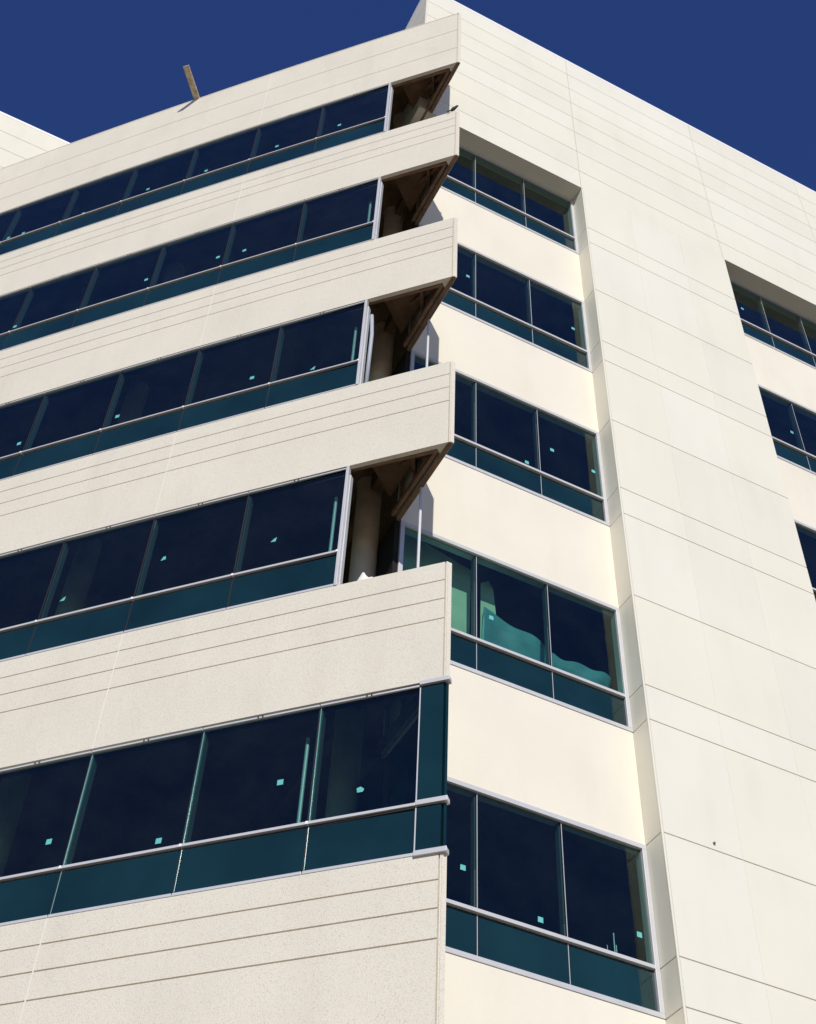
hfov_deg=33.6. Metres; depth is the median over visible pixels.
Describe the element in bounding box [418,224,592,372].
recessed window
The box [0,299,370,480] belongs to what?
ribbon window
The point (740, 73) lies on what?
sky
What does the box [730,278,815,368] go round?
recessed window
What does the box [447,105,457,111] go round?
bird
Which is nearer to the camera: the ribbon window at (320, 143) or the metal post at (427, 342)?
the metal post at (427, 342)
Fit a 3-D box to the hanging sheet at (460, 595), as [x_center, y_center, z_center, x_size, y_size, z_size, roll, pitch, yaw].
[0.355,1.118,18.343,1.130,2.100,0.008,22,-51,-16]
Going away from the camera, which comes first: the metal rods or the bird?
the metal rods
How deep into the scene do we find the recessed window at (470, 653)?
17.77 m
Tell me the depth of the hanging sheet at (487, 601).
18.82 m
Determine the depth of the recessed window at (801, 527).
23.52 m
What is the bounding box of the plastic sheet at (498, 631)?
[481,607,610,687]
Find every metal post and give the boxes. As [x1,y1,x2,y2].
[416,487,422,567]
[425,319,429,366]
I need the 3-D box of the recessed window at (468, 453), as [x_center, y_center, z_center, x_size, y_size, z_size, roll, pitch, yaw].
[1.537,-1.132,21.053,3.494,2.317,0.156,22,-51,-16]
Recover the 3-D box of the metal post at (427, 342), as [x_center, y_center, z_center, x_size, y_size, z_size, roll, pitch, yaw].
[0.279,-2.190,20.071,0.054,2.621,0.060,22,-51,-16]
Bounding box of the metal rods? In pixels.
[607,933,616,952]
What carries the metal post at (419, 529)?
attached to the office building
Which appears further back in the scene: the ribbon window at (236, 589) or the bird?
the bird
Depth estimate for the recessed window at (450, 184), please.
26.78 m
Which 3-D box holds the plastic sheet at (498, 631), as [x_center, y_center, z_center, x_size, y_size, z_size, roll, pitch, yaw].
[1.903,2.099,18.347,2.001,1.320,0.143,22,-51,-16]
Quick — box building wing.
[0,111,69,168]
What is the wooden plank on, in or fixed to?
on the office building
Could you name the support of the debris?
on the office building
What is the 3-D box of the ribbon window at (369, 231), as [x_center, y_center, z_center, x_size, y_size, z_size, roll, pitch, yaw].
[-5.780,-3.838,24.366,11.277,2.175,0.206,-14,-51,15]
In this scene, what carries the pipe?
attached to the office building
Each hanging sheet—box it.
[403,534,470,633]
[480,581,495,638]
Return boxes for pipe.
[364,314,373,382]
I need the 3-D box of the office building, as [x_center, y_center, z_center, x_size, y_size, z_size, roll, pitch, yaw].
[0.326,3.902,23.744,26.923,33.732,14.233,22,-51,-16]
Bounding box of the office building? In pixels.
[0,0,815,1023]
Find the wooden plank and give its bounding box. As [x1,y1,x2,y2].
[183,65,199,99]
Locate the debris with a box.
[357,572,371,580]
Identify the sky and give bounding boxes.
[0,0,815,191]
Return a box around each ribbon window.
[0,82,392,255]
[0,176,383,350]
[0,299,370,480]
[0,465,352,661]
[0,675,451,925]
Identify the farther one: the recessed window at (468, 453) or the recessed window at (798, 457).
the recessed window at (798, 457)
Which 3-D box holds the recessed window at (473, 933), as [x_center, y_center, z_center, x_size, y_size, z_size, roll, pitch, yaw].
[1.246,4.175,15.040,3.494,2.227,0.156,22,-51,-16]
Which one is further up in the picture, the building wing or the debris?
the building wing
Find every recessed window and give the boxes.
[397,520,632,732]
[409,350,609,526]
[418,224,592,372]
[440,144,578,254]
[445,776,665,1019]
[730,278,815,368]
[758,384,815,474]
[794,519,815,599]

